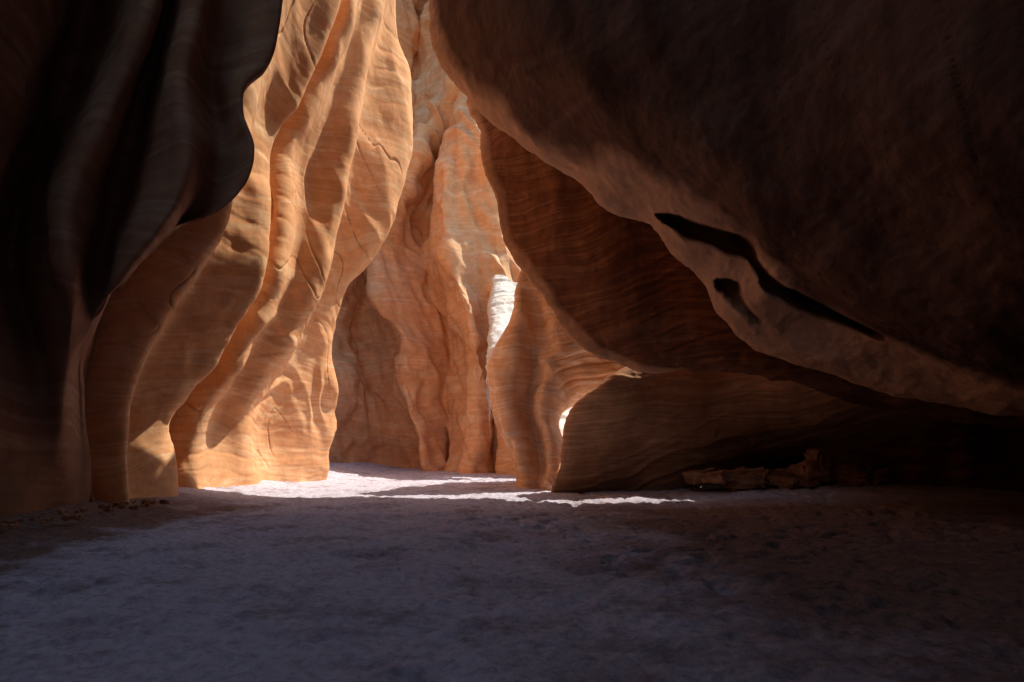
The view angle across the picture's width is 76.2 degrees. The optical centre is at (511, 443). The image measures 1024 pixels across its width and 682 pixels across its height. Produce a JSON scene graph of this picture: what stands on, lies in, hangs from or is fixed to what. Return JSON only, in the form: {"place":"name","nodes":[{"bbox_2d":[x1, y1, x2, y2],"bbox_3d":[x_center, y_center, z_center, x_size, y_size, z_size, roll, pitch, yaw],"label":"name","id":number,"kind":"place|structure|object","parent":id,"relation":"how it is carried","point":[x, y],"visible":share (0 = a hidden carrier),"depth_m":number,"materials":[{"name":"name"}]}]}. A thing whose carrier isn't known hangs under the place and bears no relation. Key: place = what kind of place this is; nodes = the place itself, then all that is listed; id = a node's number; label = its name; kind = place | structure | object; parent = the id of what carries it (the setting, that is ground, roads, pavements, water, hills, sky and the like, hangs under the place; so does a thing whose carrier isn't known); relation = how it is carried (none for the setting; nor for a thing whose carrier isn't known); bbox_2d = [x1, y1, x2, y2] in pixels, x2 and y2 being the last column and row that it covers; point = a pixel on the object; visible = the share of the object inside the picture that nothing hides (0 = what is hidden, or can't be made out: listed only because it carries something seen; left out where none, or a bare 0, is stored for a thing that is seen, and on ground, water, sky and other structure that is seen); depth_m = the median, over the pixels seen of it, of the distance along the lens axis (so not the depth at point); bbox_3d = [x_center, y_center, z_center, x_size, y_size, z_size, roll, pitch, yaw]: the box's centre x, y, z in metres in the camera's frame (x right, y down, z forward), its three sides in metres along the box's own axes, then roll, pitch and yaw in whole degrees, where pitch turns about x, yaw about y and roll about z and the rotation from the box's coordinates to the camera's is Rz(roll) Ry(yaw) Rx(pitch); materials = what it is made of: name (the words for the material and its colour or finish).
{"place":"outdoors","nodes":[
{"label":"outdoors","id":0,"kind":"place"},
{"bbox_2d":[0,0,282,517],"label":"canyon wall","id":1,"kind":"structure","parent":0,"point":[127,147],"depth_m":10.88,"materials":[{"name":"brown stone"}]},
{"bbox_2d":[85,0,340,502],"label":"canyon wall","id":2,"kind":"structure","parent":0,"point":[181,301],"depth_m":15.30,"materials":[{"name":"brown stone"}]},
{"bbox_2d":[169,0,412,488],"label":"canyon wall","id":3,"kind":"structure","parent":0,"point":[258,406],"depth_m":19.98,"materials":[{"name":"orange stone"}]},
{"bbox_2d":[329,0,520,474],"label":"canyon wall","id":4,"kind":"structure","parent":0,"point":[410,344],"depth_m":37.70,"materials":[{"name":"orange stone"}]},
{"bbox_2d":[485,274,517,435],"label":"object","id":5,"kind":"structure","parent":4,"relation":"attached to","point":[500,306],"depth_m":31.77,"materials":[{"name":"stone"}]},
{"bbox_2d":[0,462,1023,681],"bbox_3d":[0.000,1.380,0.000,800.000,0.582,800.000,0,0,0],"label":"sand floor","id":6,"kind":"structure","parent":0,"point":[358,572],"depth_m":7.00,"materials":[{"name":"grey sand"}]},
{"bbox_2d":[0,498,169,530],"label":"rock rubble","id":7,"kind":"object","parent":6,"relation":"on","point":[7,523],"visible":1,"depth_m":12.00,"materials":[{"name":"stone"}]},
{"bbox_2d":[487,270,624,490],"bbox_3d":[0.919,-2.200,23.688,3.915,8.235,6.078,0,0,-29],"label":"rock pillar","id":8,"kind":"object","parent":6,"relation":"on","point":[544,371],"visible":0.73,"depth_m":22.02,"materials":[{"name":"brown stone"}]},
{"bbox_2d":[551,367,942,493],"bbox_3d":[12.466,-0.785,16.556,22.574,5.553,10.790,0,0,43],"label":"rock base","id":9,"kind":"object","parent":6,"relation":"on","point":[626,429],"visible":0.57,"depth_m":19.57,"materials":[{"name":"brown stone"}]},
{"bbox_2d":[559,407,571,435],"bbox_3d":[3.144,-0.107,25.942,3.733,4.204,3.868,0,0,0],"label":"sunlit rock ledge","id":10,"kind":"object","parent":9,"relation":"attached to","point":[564,415],"visible":0.01,"depth_m":25.71,"materials":[{"name":"stone"}]},
{"bbox_2d":[466,97,1023,428],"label":"leaning rock slab","id":11,"kind":"structure","parent":9,"relation":"on","point":[632,294],"depth_m":17.65,"materials":[{"name":"brown stone"}]},
{"bbox_2d":[682,448,889,491],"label":"fallen rocks","id":12,"kind":"object","parent":6,"relation":"on","point":[816,467],"visible":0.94,"depth_m":19.06,"materials":[{"name":"stone"}]},
{"bbox_2d":[819,420,1023,492],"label":"alcove wall","id":13,"kind":"structure","parent":6,"relation":"on","point":[945,453],"depth_m":18.58,"materials":[{"name":"brown stone"}]},
{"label":"canyon","id":14,"kind":"structure","parent":0,"visible":0},
{"bbox_2d":[429,0,1023,416],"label":"overhanging boulder","id":15,"kind":"object","parent":14,"relation":"on","point":[835,187],"visible":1,"depth_m":10.37,"materials":[{"name":"stone"}]}
]}

